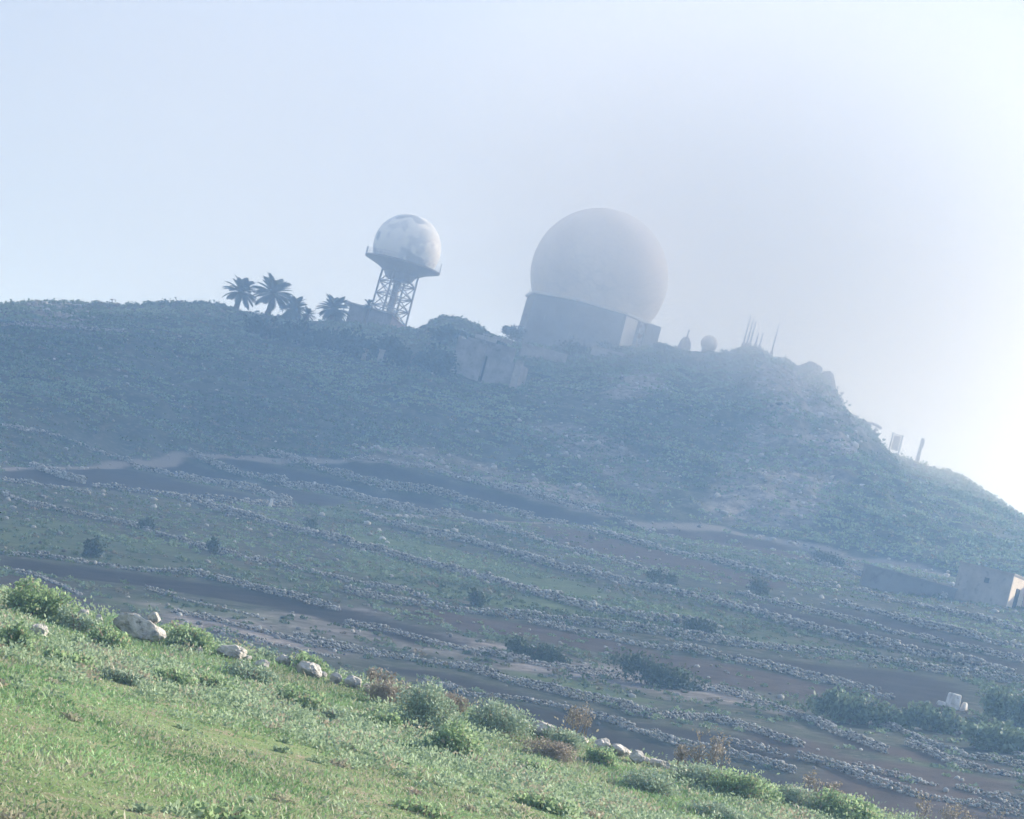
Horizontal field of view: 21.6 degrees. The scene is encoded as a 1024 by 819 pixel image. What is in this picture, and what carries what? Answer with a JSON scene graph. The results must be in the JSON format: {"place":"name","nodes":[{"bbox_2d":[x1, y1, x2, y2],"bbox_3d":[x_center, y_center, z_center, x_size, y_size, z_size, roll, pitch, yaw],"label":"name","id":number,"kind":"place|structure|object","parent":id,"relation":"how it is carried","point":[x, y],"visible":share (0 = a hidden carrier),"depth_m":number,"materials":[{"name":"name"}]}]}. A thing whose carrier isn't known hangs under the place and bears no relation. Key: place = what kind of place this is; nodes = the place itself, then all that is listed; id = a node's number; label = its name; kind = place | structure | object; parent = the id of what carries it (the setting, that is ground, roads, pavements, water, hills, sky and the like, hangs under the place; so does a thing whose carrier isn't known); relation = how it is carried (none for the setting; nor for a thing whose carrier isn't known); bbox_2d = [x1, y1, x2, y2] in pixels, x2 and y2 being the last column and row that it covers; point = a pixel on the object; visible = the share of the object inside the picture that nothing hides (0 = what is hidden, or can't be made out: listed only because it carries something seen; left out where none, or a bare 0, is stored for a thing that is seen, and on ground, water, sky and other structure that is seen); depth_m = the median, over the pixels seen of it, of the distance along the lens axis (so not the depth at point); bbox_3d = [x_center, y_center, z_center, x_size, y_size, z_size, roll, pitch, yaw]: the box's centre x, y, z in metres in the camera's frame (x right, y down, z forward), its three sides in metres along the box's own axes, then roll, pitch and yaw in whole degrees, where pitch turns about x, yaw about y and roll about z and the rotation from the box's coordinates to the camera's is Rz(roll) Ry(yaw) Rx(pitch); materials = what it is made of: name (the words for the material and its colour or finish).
{"place":"outdoors","nodes":[
{"label":"outdoors","id":0,"kind":"place"},
{"bbox_2d":[0,590,893,818],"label":"ground","id":1,"kind":"structure","parent":0,"point":[222,736],"depth_m":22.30,"materials":[{"name":"plant"}]},
{"bbox_2d":[0,621,35,651],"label":"shrub","id":2,"kind":"object","parent":1,"relation":"on","point":[16,632],"visible":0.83,"depth_m":30.22,"materials":[{"name":"green plant"}]},
{"bbox_2d":[1,575,81,624],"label":"shrub","id":3,"kind":"object","parent":1,"relation":"on","point":[31,599],"visible":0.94,"depth_m":36.74,"materials":[{"name":"green plant"}]},
{"bbox_2d":[41,644,100,668],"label":"shrub","id":4,"kind":"object","parent":1,"relation":"on","point":[75,657],"visible":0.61,"depth_m":29.73,"materials":[{"name":"green plant"}]},
{"bbox_2d":[53,603,103,633],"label":"shrub","id":5,"kind":"object","parent":1,"relation":"on","point":[84,622],"visible":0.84,"depth_m":36.52,"materials":[{"name":"green plant"}]},
{"bbox_2d":[87,622,133,649],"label":"shrub","id":6,"kind":"object","parent":1,"relation":"on","point":[116,638],"visible":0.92,"depth_m":35.18,"materials":[{"name":"green plant"}]},
{"bbox_2d":[100,664,148,687],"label":"shrub","id":7,"kind":"object","parent":1,"relation":"on","point":[129,678],"visible":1,"depth_m":28.99,"materials":[{"name":"green plant"}]},
{"bbox_2d":[113,612,166,641],"bbox_3d":[-5.194,3.046,37.596,0.775,0.350,0.547,15,-4,0],"label":"rock","id":8,"kind":"object","parent":1,"relation":"on","point":[137,626],"visible":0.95,"depth_m":37.40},
{"bbox_2d":[146,663,198,687],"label":"shrub","id":9,"kind":"object","parent":1,"relation":"on","point":[176,674],"visible":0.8,"depth_m":31.39,"materials":[{"name":"green plant"}]},
{"bbox_2d":[166,620,218,654],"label":"shrub","id":10,"kind":"object","parent":1,"relation":"on","point":[198,636],"visible":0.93,"depth_m":37.82,"materials":[{"name":"green plant"}]},
{"bbox_2d":[193,671,239,695],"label":"shrub","id":11,"kind":"object","parent":1,"relation":"on","point":[205,676],"visible":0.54,"depth_m":32.19,"materials":[{"name":"green plant"}]},
{"bbox_2d":[174,798,272,818],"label":"shrub","id":12,"kind":"object","parent":1,"relation":"on","point":[215,810],"visible":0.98,"depth_m":18.23,"materials":[{"name":"green plant"}]},
{"bbox_2d":[217,645,246,659],"bbox_3d":[-3.978,3.438,38.172,0.417,0.215,0.336,15,-4,0],"label":"rock","id":13,"kind":"object","parent":1,"relation":"on","point":[236,652],"visible":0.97,"depth_m":38.05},
{"bbox_2d":[222,658,280,684],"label":"shrub","id":14,"kind":"object","parent":1,"relation":"on","point":[252,672],"visible":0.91,"depth_m":35.84,"materials":[{"name":"green plant"}]},
{"bbox_2d":[275,680,339,711],"bbox_3d":[-2.536,3.603,33.338,0.837,0.440,0.680,15,-4,0],"label":"shrub","id":15,"kind":"object","parent":1,"relation":"on","point":[304,698],"visible":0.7,"depth_m":33.24,"materials":[{"name":"green plant"}]},
{"bbox_2d":[296,661,321,678],"bbox_3d":[-2.926,3.769,38.839,0.369,0.237,0.294,17,-5,-28],"label":"rock","id":16,"kind":"object","parent":1,"relation":"on","point":[310,668],"visible":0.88,"depth_m":38.77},
{"bbox_2d":[289,650,330,674],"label":"shrub","id":17,"kind":"object","parent":1,"relation":"on","point":[303,655],"visible":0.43,"depth_m":39.31,"materials":[{"name":"green plant"}]},
{"bbox_2d":[360,707,403,733],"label":"shrub","id":18,"kind":"object","parent":1,"relation":"on","point":[393,718],"visible":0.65,"depth_m":34.41,"materials":[{"name":"green plant"}]},
{"bbox_2d":[364,674,412,706],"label":"shrub","id":19,"kind":"object","parent":1,"relation":"on","point":[381,692],"visible":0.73,"depth_m":37.52,"materials":[{"name":"brown plant"}]},
{"bbox_2d":[383,796,458,818],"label":"shrub","id":20,"kind":"object","parent":1,"relation":"on","point":[431,809],"visible":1,"depth_m":22.86,"materials":[{"name":"green plant"}]},
{"bbox_2d":[389,675,460,732],"bbox_3d":[-1.108,3.925,35.614,1.036,0.814,0.694,15,-4,0],"label":"shrub","id":21,"kind":"object","parent":1,"relation":"on","point":[429,704],"visible":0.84,"depth_m":35.48,"materials":[{"name":"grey plant"}]},
{"bbox_2d":[423,716,487,760],"bbox_3d":[-0.649,3.929,31.900,0.801,0.562,0.574,15,-4,0],"label":"shrub","id":22,"kind":"object","parent":1,"relation":"on","point":[457,737],"visible":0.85,"depth_m":31.81,"materials":[{"name":"green plant"}]},
{"bbox_2d":[0,579,935,818],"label":"weeds","id":23,"kind":"object","parent":1,"relation":"on","point":[538,783],"visible":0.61,"depth_m":30.39,"materials":[{"name":"green plant"}]},
{"bbox_2d":[467,695,538,738],"bbox_3d":[-0.145,4.311,37.519,0.886,0.552,0.889,17,-5,-28],"label":"shrub","id":24,"kind":"object","parent":1,"relation":"on","point":[501,716],"visible":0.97,"depth_m":37.36,"materials":[{"name":"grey plant"}]},
{"bbox_2d":[513,789,580,816],"bbox_3d":[0.353,3.957,26.920,0.726,0.224,0.542,15,-4,0],"label":"shrub","id":25,"kind":"object","parent":1,"relation":"on","point":[531,799],"visible":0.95,"depth_m":26.86,"materials":[{"name":"green plant"}]},
{"bbox_2d":[520,733,578,763],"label":"shrub","id":26,"kind":"object","parent":1,"relation":"on","point":[554,750],"visible":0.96,"depth_m":36.15,"materials":[{"name":"brown plant"}]},
{"bbox_2d":[541,724,587,749],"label":"shrub","id":27,"kind":"object","parent":1,"relation":"on","point":[563,735],"visible":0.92,"depth_m":38.07,"materials":[{"name":"green plant"}]},
{"bbox_2d":[562,701,595,736],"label":"dry stalk plant","id":28,"kind":"object","parent":1,"relation":"on","point":[579,717],"visible":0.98,"depth_m":39.36,"materials":[{"name":"brown plant"}]},
{"bbox_2d":[583,744,618,766],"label":"shrub","id":29,"kind":"object","parent":1,"relation":"on","point":[605,756],"visible":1,"depth_m":37.07,"materials":[{"name":"green plant"}]},
{"bbox_2d":[619,765,682,796],"bbox_3d":[1.818,4.835,35.045,0.774,0.446,0.819,13,-4,26],"label":"shrub","id":30,"kind":"object","parent":1,"relation":"on","point":[648,780],"visible":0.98,"depth_m":34.95,"materials":[{"name":"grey plant"}]},
{"bbox_2d":[667,761,736,789],"bbox_3d":[2.731,5.165,37.851,1.091,0.380,0.753,15,-4,0],"label":"shrub","id":31,"kind":"object","parent":1,"relation":"on","point":[693,771],"visible":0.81,"depth_m":37.70,"materials":[{"name":"green plant"}]},
{"bbox_2d":[692,726,732,769],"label":"dry stalk plant","id":32,"kind":"object","parent":1,"relation":"on","point":[716,751],"visible":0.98,"depth_m":39.36,"materials":[{"name":"brown plant"}]},
{"bbox_2d":[682,799,750,818],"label":"shrub","id":33,"kind":"object","parent":1,"relation":"on","point":[718,808],"visible":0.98,"depth_m":33.91,"materials":[{"name":"green plant"}]},
{"bbox_2d":[704,766,784,806],"bbox_3d":[3.256,5.274,37.516,1.062,0.462,0.950,14,-4,20],"label":"shrub","id":34,"kind":"object","parent":1,"relation":"on","point":[746,785],"visible":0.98,"depth_m":37.33,"materials":[{"name":"green plant"}]},
{"bbox_2d":[775,782,824,810],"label":"shrub","id":35,"kind":"object","parent":1,"relation":"on","point":[795,793],"visible":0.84,"depth_m":38.08,"materials":[{"name":"green plant"}]},
{"bbox_2d":[812,785,883,818],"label":"shrub","id":36,"kind":"object","parent":1,"relation":"on","point":[839,805],"visible":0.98,"depth_m":37.97,"materials":[{"name":"green plant"}]},
{"bbox_2d":[916,791,977,818],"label":"dry stalk plant","id":37,"kind":"object","parent":1,"relation":"on","point":[956,814],"visible":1,"depth_m":39.39,"materials":[{"name":"brown plant"}]},
{"bbox_2d":[0,302,1023,818],"bbox_3d":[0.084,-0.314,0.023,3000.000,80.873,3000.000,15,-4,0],"label":"terrain","id":38,"kind":"structure","parent":0,"point":[914,686],"depth_m":233.00,"materials":[{"name":"plant"}]},
{"bbox_2d":[28,461,87,483],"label":"dry stone wall","id":39,"kind":"structure","parent":38,"relation":"on","point":[63,474],"depth_m":224.79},
{"bbox_2d":[2,423,123,459],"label":"dry stone wall","id":40,"kind":"structure","parent":38,"relation":"on","point":[26,429],"depth_m":255.03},
{"bbox_2d":[1,321,124,331],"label":"dry stone wall","id":41,"kind":"structure","parent":38,"relation":"on","point":[21,323],"depth_m":307.07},
{"bbox_2d":[81,535,105,557],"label":"shrub","id":42,"kind":"object","parent":38,"relation":"on","point":[95,547],"visible":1,"depth_m":142.13,"materials":[{"name":"green plant"}]},
{"bbox_2d":[3,550,340,610],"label":"dry stone wall","id":43,"kind":"structure","parent":38,"relation":"on","point":[259,588],"depth_m":135.62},
{"bbox_2d":[92,482,292,506],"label":"dry stone wall","id":44,"kind":"structure","parent":38,"relation":"on","point":[215,496],"depth_m":218.58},
{"bbox_2d":[125,456,292,504],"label":"dry stone wall","id":45,"kind":"structure","parent":38,"relation":"on","point":[252,488],"depth_m":245.15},
{"bbox_2d":[1,491,428,598],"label":"dry stone wall","id":46,"kind":"structure","parent":38,"relation":"on","point":[257,558],"depth_m":159.45,"materials":[{"name":"stone"}]},
{"bbox_2d":[222,274,257,310],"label":"palm tree","id":47,"kind":"object","parent":38,"relation":"on","point":[243,288],"visible":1,"depth_m":349.71,"materials":[{"name":"green plant"}]},
{"bbox_2d":[242,312,286,339],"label":"bush","id":48,"kind":"object","parent":38,"relation":"on","point":[259,323],"visible":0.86,"depth_m":327.66,"materials":[{"name":"green plant"}]},
{"bbox_2d":[250,272,293,315],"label":"palm tree","id":49,"kind":"object","parent":38,"relation":"on","point":[271,292],"visible":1,"depth_m":349.76,"materials":[{"name":"green plant"}]},
{"bbox_2d":[171,608,380,656],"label":"dry stone wall","id":50,"kind":"structure","parent":38,"relation":"on","point":[266,631],"depth_m":111.53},
{"bbox_2d":[212,627,339,658],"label":"dry stone wall","id":51,"kind":"structure","parent":38,"relation":"on","point":[244,636],"depth_m":108.43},
{"bbox_2d":[278,295,308,319],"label":"palm tree","id":52,"kind":"object","parent":38,"relation":"on","point":[294,310],"visible":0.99,"depth_m":349.48,"materials":[{"name":"green plant"}]},
{"bbox_2d":[276,317,321,347],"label":"bush","id":53,"kind":"object","parent":38,"relation":"on","point":[298,334],"visible":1,"depth_m":323.91,"materials":[{"name":"green plant"}]},
{"bbox_2d":[186,447,458,518],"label":"dry stone wall","id":54,"kind":"structure","parent":38,"relation":"on","point":[352,493],"depth_m":256.72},
{"bbox_2d":[316,293,349,322],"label":"palm tree","id":55,"kind":"object","parent":38,"relation":"on","point":[335,313],"visible":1,"depth_m":349.78,"materials":[{"name":"green plant"}]},
{"bbox_2d":[333,325,379,357],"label":"bush","id":56,"kind":"object","parent":38,"relation":"on","point":[352,343],"visible":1,"depth_m":320.83,"materials":[{"name":"green plant"}]},
{"bbox_2d":[341,301,405,328],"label":"house","id":57,"kind":"structure","parent":38,"relation":"on","point":[356,312],"depth_m":353.30,"materials":[{"name":"paint"}]},
{"bbox_2d":[370,331,405,359],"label":"tree","id":58,"kind":"object","parent":38,"relation":"on","point":[387,344],"visible":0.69,"depth_m":321.47,"materials":[{"name":"green plant"}]},
{"bbox_2d":[268,448,534,516],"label":"dry stone wall","id":59,"kind":"structure","parent":38,"relation":"on","point":[394,486],"depth_m":265.05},
{"bbox_2d":[365,214,441,325],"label":"radar tower","id":60,"kind":"structure","parent":38,"relation":"on","point":[407,249],"depth_m":361.22,"materials":[{"name":"grey metal"}]},
{"bbox_2d":[388,342,427,368],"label":"bush","id":61,"kind":"object","parent":38,"relation":"on","point":[403,356],"visible":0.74,"depth_m":315.32,"materials":[{"name":"green plant"}]},
{"bbox_2d":[417,341,459,378],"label":"bush","id":62,"kind":"object","parent":38,"relation":"on","point":[436,361],"visible":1,"depth_m":311.45,"materials":[{"name":"green plant"}]},
{"bbox_2d":[164,491,723,633],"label":"dry stone wall","id":63,"kind":"structure","parent":38,"relation":"on","point":[337,537],"depth_m":170.25,"materials":[{"name":"stone"}]},
{"bbox_2d":[426,322,467,344],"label":"tree","id":64,"kind":"object","parent":38,"relation":"on","point":[451,333],"visible":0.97,"depth_m":331.68,"materials":[{"name":"green plant"}]},
{"bbox_2d":[343,453,609,515],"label":"dry stone wall","id":65,"kind":"structure","parent":38,"relation":"on","point":[500,486],"depth_m":269.30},
{"bbox_2d":[466,586,490,607],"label":"shrub","id":66,"kind":"object","parent":38,"relation":"on","point":[478,598],"visible":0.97,"depth_m":139.35,"materials":[{"name":"green plant"}]},
{"bbox_2d":[450,334,527,388],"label":"concrete ruin","id":67,"kind":"object","parent":38,"relation":"on","point":[489,359],"visible":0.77,"depth_m":316.40,"materials":[{"name":"paint"}]},
{"bbox_2d":[0,297,1023,818],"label":"hillside scrub","id":68,"kind":"object","parent":38,"relation":"on","point":[990,503],"visible":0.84,"depth_m":273.59,"materials":[{"name":"green plant"}]},
{"bbox_2d":[0,301,1023,794],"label":"scree","id":69,"kind":"structure","parent":38,"relation":"on","point":[726,513],"depth_m":273.92,"materials":[{"name":"stone"}]},
{"bbox_2d":[426,467,598,507],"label":"dry stone wall","id":70,"kind":"structure","parent":38,"relation":"on","point":[553,497],"depth_m":267.72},
{"bbox_2d":[359,498,669,575],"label":"dry stone wall","id":71,"kind":"structure","parent":38,"relation":"on","point":[584,551],"depth_m":215.85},
{"bbox_2d":[501,635,572,663],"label":"shrub","id":72,"kind":"object","parent":38,"relation":"on","point":[539,650],"visible":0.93,"depth_m":114.60,"materials":[{"name":"green plant"}]},
{"bbox_2d":[519,343,567,362],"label":"retaining wall","id":73,"kind":"structure","parent":38,"relation":"on","point":[533,351],"depth_m":339.32,"materials":[{"name":"concrete"}]},
{"bbox_2d":[292,631,805,747],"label":"dry stone wall","id":74,"kind":"structure","parent":38,"relation":"on","point":[623,704],"depth_m":101.12,"materials":[{"name":"stone"}]},
{"bbox_2d":[553,336,590,355],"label":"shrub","id":75,"kind":"object","parent":38,"relation":"on","point":[571,347],"visible":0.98,"depth_m":344.59,"materials":[{"name":"green plant"}]},
{"bbox_2d":[515,289,660,348],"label":"radar building","id":76,"kind":"structure","parent":38,"relation":"on","point":[548,318],"depth_m":352.28,"materials":[{"name":"paint"}]},
{"bbox_2d":[530,208,667,322],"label":"radome","id":77,"kind":"object","parent":76,"relation":"on","point":[612,258],"visible":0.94,"depth_m":353.19,"materials":[{"name":"plastic"}]},
{"bbox_2d":[619,316,637,346],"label":"door panel","id":78,"kind":"structure","parent":76,"relation":"in","point":[630,325],"depth_m":353.07,"materials":[{"name":"white paint"}]},
{"bbox_2d":[421,678,796,773],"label":"dry stone wall","id":79,"kind":"structure","parent":38,"relation":"on","point":[666,738],"depth_m":91.24,"materials":[{"name":"stone"}]},
{"bbox_2d":[344,619,889,753],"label":"dry stone wall","id":80,"kind":"structure","parent":38,"relation":"on","point":[855,736],"depth_m":110.62,"materials":[{"name":"stone"}]},
{"bbox_2d":[603,647,711,690],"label":"shrub","id":81,"kind":"object","parent":38,"relation":"on","point":[653,672],"visible":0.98,"depth_m":110.22,"materials":[{"name":"green plant"}]},
{"bbox_2d":[644,567,681,586],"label":"shrub","id":82,"kind":"object","parent":38,"relation":"on","point":[672,579],"visible":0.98,"depth_m":183.35,"materials":[{"name":"green plant"}]},
{"bbox_2d":[342,584,1023,683],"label":"dry stone wall","id":83,"kind":"structure","parent":38,"relation":"on","point":[584,619],"depth_m":135.33,"materials":[{"name":"stone"}]},
{"bbox_2d":[359,510,1016,673],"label":"dry stone wall","id":84,"kind":"structure","parent":38,"relation":"on","point":[966,660],"depth_m":166.77,"materials":[{"name":"stone"}]},
{"bbox_2d":[683,617,724,636],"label":"shrub","id":85,"kind":"object","parent":38,"relation":"on","point":[693,624],"visible":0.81,"depth_m":139.48,"materials":[{"name":"green plant"}]},
{"bbox_2d":[580,525,832,586],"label":"dry stone wall","id":86,"kind":"structure","parent":38,"relation":"on","point":[622,536],"depth_m":220.97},
{"bbox_2d":[526,617,894,699],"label":"dry stone wall","id":87,"kind":"structure","parent":38,"relation":"on","point":[794,672],"depth_m":124.95,"materials":[{"name":"stone"}]},
{"bbox_2d":[716,734,788,756],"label":"dry stone wall","id":88,"kind":"structure","parent":38,"relation":"on","point":[761,745],"depth_m":90.64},
{"bbox_2d":[745,575,772,595],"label":"shrub","id":89,"kind":"object","parent":38,"relation":"on","point":[758,585],"visible":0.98,"depth_m":183.10,"materials":[{"name":"green plant"}]},
{"bbox_2d":[798,686,871,724],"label":"shrub","id":90,"kind":"object","parent":38,"relation":"on","point":[834,703],"visible":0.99,"depth_m":104.01,"materials":[{"name":"green plant"}]},
{"bbox_2d":[735,589,1023,662],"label":"dry stone wall","id":91,"kind":"structure","parent":38,"relation":"on","point":[833,614],"depth_m":160.23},
{"bbox_2d":[848,697,913,729],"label":"shrub","id":92,"kind":"object","parent":38,"relation":"on","point":[881,714],"visible":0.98,"depth_m":103.92,"materials":[{"name":"green plant"}]},
{"bbox_2d":[851,761,938,785],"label":"dry stone wall","id":93,"kind":"structure","parent":38,"relation":"on","point":[873,769],"depth_m":87.84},
{"bbox_2d":[859,563,957,598],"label":"retaining wall","id":94,"kind":"structure","parent":38,"relation":"on","point":[879,578],"depth_m":209.89,"materials":[{"name":"paint"}]},
{"bbox_2d":[794,750,1023,816],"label":"dry stone wall","id":95,"kind":"structure","parent":38,"relation":"on","point":[847,768],"depth_m":84.56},
{"bbox_2d":[829,598,1023,648],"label":"dry stone wall","id":96,"kind":"structure","parent":38,"relation":"on","point":[930,624],"depth_m":169.02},
{"bbox_2d":[895,700,971,733],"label":"shrub","id":97,"kind":"object","parent":38,"relation":"on","point":[929,714],"visible":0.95,"depth_m":103.94,"materials":[{"name":"green plant"}]},
{"bbox_2d":[852,586,1023,632],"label":"dry stone wall","id":98,"kind":"structure","parent":38,"relation":"on","point":[982,616],"depth_m":188.83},
{"bbox_2d":[867,721,1023,768],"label":"dry stone wall","id":99,"kind":"structure","parent":38,"relation":"on","point":[942,746],"depth_m":97.63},
{"bbox_2d":[937,692,967,710],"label":"white block","id":100,"kind":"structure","parent":38,"relation":"on","point":[953,700],"depth_m":114.57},
{"bbox_2d":[905,737,1023,778],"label":"dry stone wall","id":101,"kind":"structure","parent":38,"relation":"on","point":[926,748],"depth_m":94.09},
{"bbox_2d":[954,561,1023,606],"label":"hut","id":102,"kind":"object","parent":38,"relation":"on","point":[979,583],"visible":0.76,"depth_m":210.67,"materials":[{"name":"concrete"}]},
{"bbox_2d":[954,783,1023,804],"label":"dry stone wall","id":103,"kind":"structure","parent":38,"relation":"on","point":[991,794],"depth_m":85.81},
{"bbox_2d":[960,717,1023,754],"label":"shrub","id":104,"kind":"object","parent":38,"relation":"on","point":[994,736],"visible":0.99,"depth_m":99.27,"materials":[{"name":"green plant"}]},
{"bbox_2d":[976,682,1023,725],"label":"shrub","id":105,"kind":"object","parent":38,"relation":"on","point":[1008,706],"visible":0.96,"depth_m":110.17,"materials":[{"name":"green plant"}]},
{"bbox_2d":[0,0,1023,513],"label":"sky","id":106,"kind":"structure","parent":0,"point":[846,177],"materials":[{"name":"white"}]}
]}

